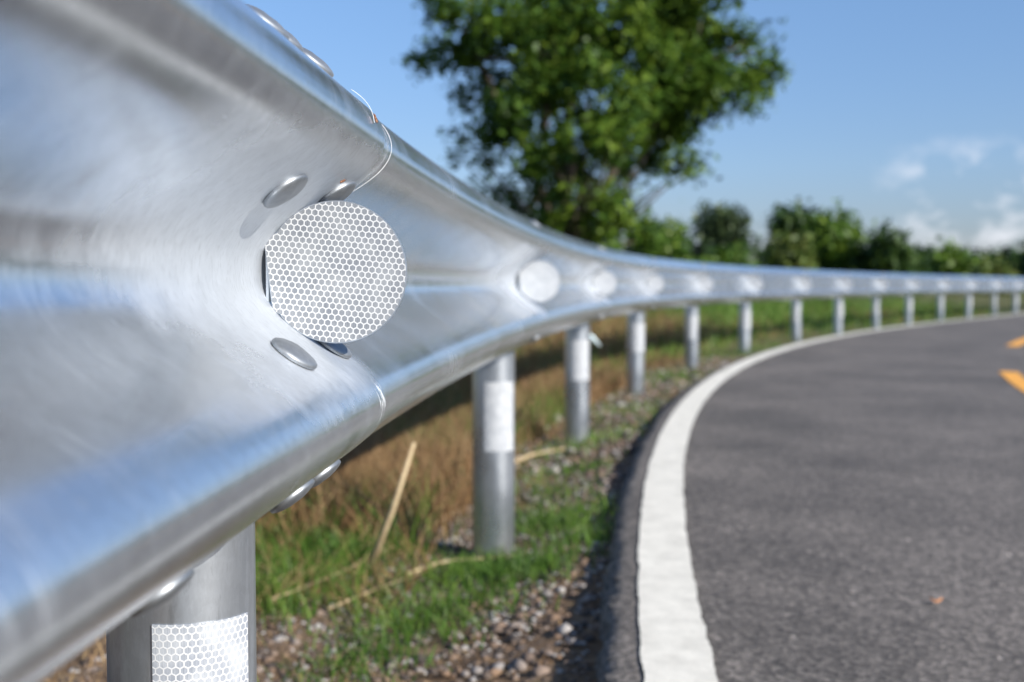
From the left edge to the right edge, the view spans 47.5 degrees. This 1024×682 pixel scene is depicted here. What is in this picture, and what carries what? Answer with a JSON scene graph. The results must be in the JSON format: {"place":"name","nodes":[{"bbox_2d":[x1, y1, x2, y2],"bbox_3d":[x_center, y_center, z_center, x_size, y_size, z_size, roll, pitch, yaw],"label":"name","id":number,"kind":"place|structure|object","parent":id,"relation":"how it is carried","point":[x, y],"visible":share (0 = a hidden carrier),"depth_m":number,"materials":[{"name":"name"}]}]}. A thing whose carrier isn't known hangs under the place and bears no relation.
{"place":"outdoors","nodes":[
{"label":"outdoors","id":0,"kind":"place"},
{"bbox_2d":[41,302,989,681],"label":"dry grass","id":1,"kind":"structure","parent":0,"point":[371,452],"depth_m":3.69,"materials":[{"name":"beige plant"}]},
{"bbox_2d":[40,292,1023,681],"bbox_3d":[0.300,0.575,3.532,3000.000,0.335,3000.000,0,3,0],"label":"ground","id":2,"kind":"structure","parent":0,"point":[554,664],"depth_m":2.27,"materials":[{"name":"soil"}]},
{"bbox_2d":[364,442,415,575],"bbox_3d":[-0.278,0.384,2.634,0.126,0.316,0.017,0,3,8],"label":"dry stalk","id":3,"kind":"object","parent":2,"relation":"on","point":[382,535],"visible":0.78,"depth_m":2.63,"materials":[{"name":"plant"}]},
{"bbox_2d":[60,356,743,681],"bbox_3d":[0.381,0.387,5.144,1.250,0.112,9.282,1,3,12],"label":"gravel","id":4,"kind":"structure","parent":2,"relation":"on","point":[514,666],"depth_m":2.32,"materials":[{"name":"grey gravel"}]},
{"bbox_2d":[270,506,465,600],"bbox_3d":[-0.296,0.503,2.886,0.046,0.013,1.074,1,3,20],"label":"dry stalk","id":5,"kind":"object","parent":4,"relation":"on","point":[309,584],"visible":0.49,"depth_m":2.50,"materials":[{"name":"plant"}]},
{"bbox_2d":[327,567,435,609],"bbox_3d":[-0.269,0.531,2.527,0.019,0.013,0.400,2,3,29],"label":"dry stalk","id":6,"kind":"object","parent":4,"relation":"on","point":[339,604],"visible":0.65,"depth_m":2.43,"materials":[{"name":"plant"}]},
{"bbox_2d":[403,552,526,574],"bbox_3d":[-0.084,0.514,2.738,0.424,0.007,0.058,-2,3,-36],"label":"dry stalk","id":7,"kind":"object","parent":4,"relation":"on","point":[433,564],"visible":0.4,"depth_m":2.70,"materials":[{"name":"plant"}]},
{"bbox_2d":[0,0,1023,681],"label":"guardrail","id":8,"kind":"object","parent":2,"relation":"on","point":[232,308],"visible":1,"depth_m":0.58,"materials":[{"name":"metal"}]},
{"bbox_2d":[354,125,391,190],"bbox_3d":[-0.111,-0.133,0.870,0.045,0.061,0.009,-2,3,-30],"label":"spider thread","id":9,"kind":"object","parent":8,"relation":"on","point":[387,161],"visible":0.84,"depth_m":0.88,"materials":[{"name":"fabric"}]},
{"bbox_2d":[515,448,563,463],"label":"dry stalk","id":10,"kind":"object","parent":2,"relation":"on","point":[530,455],"visible":0.7,"depth_m":4.42,"materials":[{"name":"plant"}]},
{"bbox_2d":[393,0,793,258],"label":"broadleaf tree","id":11,"kind":"object","parent":2,"relation":"on","point":[665,89],"visible":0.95,"depth_m":23.37,"materials":[{"name":"green plant"}]},
{"bbox_2d":[255,294,1007,681],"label":"grass","id":12,"kind":"structure","parent":2,"relation":"on","point":[491,570],"depth_m":2.81,"materials":[{"name":"green plant"}]},
{"bbox_2d":[621,215,705,261],"bbox_3d":[3.950,-2.088,33.069,3.030,2.930,2.970,0,3,0],"label":"bush","id":13,"kind":"object","parent":2,"relation":"on","point":[677,240],"visible":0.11,"depth_m":32.42,"materials":[{"name":"green plant"}]},
{"bbox_2d":[655,214,692,252],"bbox_3d":[8.107,-4.220,59.715,3.417,4.635,2.997,-1,3,-21],"label":"bush","id":14,"kind":"object","parent":2,"relation":"on","point":[669,218],"depth_m":59.28,"materials":[{"name":"green plant"}]},
{"bbox_2d":[682,198,761,264],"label":"tree","id":15,"kind":"object","parent":2,"relation":"on","point":[717,226],"visible":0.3,"depth_m":73.57,"materials":[{"name":"green plant"}]},
{"bbox_2d":[686,232,770,266],"bbox_3d":[8.262,-2.974,48.452,5.215,3.339,4.226,-1,3,-23],"label":"bush","id":16,"kind":"object","parent":2,"relation":"on","point":[723,255],"visible":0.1,"depth_m":48.20,"materials":[{"name":"green plant"}]},
{"bbox_2d":[748,234,771,266],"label":"bush","id":17,"kind":"object","parent":2,"relation":"on","point":[760,254],"visible":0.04,"depth_m":84.93,"materials":[{"name":"green plant"}]},
{"bbox_2d":[760,228,818,269],"bbox_3d":[13.103,-3.522,55.171,2.614,3.714,3.714,0,3,0],"label":"bush","id":18,"kind":"object","parent":2,"relation":"on","point":[794,251],"visible":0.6,"depth_m":54.42,"materials":[{"name":"green plant"}]},
{"bbox_2d":[762,196,833,265],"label":"tree","id":19,"kind":"object","parent":2,"relation":"on","point":[784,217],"visible":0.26,"depth_m":68.92,"materials":[{"name":"green plant"}]},
{"bbox_2d":[798,198,876,271],"bbox_3d":[18.308,-4.838,65.671,5.466,6.471,5.508,0,3,0],"label":"tree","id":20,"kind":"object","parent":2,"relation":"on","point":[835,238],"visible":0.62,"depth_m":64.43,"materials":[{"name":"green plant"}]},
{"bbox_2d":[842,217,927,297],"bbox_3d":[20.337,-4.207,63.587,4.719,5.312,5.150,0,3,0],"label":"tree","id":21,"kind":"object","parent":2,"relation":"on","point":[888,252],"visible":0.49,"depth_m":62.40,"materials":[{"name":"green plant"}]},
{"bbox_2d":[900,241,932,274],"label":"bush","id":22,"kind":"object","parent":2,"relation":"on","point":[918,256],"visible":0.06,"depth_m":103.59,"materials":[{"name":"green plant"}]},
{"bbox_2d":[915,242,939,256],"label":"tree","id":23,"kind":"object","parent":2,"relation":"on","point":[927,250],"visible":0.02,"depth_m":129.08,"materials":[{"name":"green plant"}]},
{"bbox_2d":[926,251,935,274],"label":"bush","id":24,"kind":"object","parent":2,"relation":"on","point":[928,257],"depth_m":110.37,"materials":[{"name":"green plant"}]},
{"bbox_2d":[923,235,992,275],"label":"bush","id":25,"kind":"object","parent":2,"relation":"on","point":[949,259],"visible":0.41,"depth_m":88.95,"materials":[{"name":"green plant"}]},
{"bbox_2d":[971,247,1000,260],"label":"bush","id":26,"kind":"object","parent":2,"relation":"on","point":[985,252],"visible":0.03,"depth_m":123.89,"materials":[{"name":"green plant"}]},
{"bbox_2d":[966,253,1023,294],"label":"bush","id":27,"kind":"object","parent":2,"relation":"on","point":[990,268],"visible":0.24,"depth_m":79.53,"materials":[{"name":"green plant"}]},
{"bbox_2d":[988,241,1022,263],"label":"bush","id":28,"kind":"object","parent":2,"relation":"on","point":[1004,252],"visible":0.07,"depth_m":119.00,"materials":[{"name":"green plant"}]},
{"bbox_2d":[1004,240,1023,293],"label":"tree","id":29,"kind":"object","parent":2,"relation":"on","point":[1019,267],"visible":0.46,"depth_m":84.68,"materials":[{"name":"green plant"}]},
{"bbox_2d":[590,334,600,346],"bbox_3d":[0.331,0.188,5.027,0.103,0.474,0.023,0,3,0],"label":"bent strip","id":30,"kind":"object","parent":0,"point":[593,339],"visible":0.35,"depth_m":5.01,"materials":[{"name":"metal"}]},
{"bbox_2d":[242,0,1023,257],"label":"sky","id":31,"kind":"structure","parent":0,"point":[910,113],"materials":[{"name":"blue"}]},
{"bbox_2d":[594,314,1023,681],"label":"road","id":32,"kind":"structure","parent":0,"point":[853,503],"depth_m":2.86,"materials":[{"name":"grey asphalt"}]},
{"bbox_2d":[638,313,1023,681],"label":"edge line","id":33,"kind":"object","parent":32,"relation":"on","point":[675,646],"visible":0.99,"depth_m":2.29,"materials":[{"name":"white paint"}]},
{"bbox_2d":[999,371,1023,391],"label":"dash","id":34,"kind":"object","parent":32,"relation":"on","point":[1016,379],"visible":1,"depth_m":7.47,"materials":[{"name":"yellow paint"}]},
{"bbox_2d":[1006,338,1023,345],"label":"dash","id":35,"kind":"object","parent":32,"relation":"on","point":[1019,342],"visible":1,"depth_m":11.97,"materials":[{"name":"yellow paint"}]}
]}

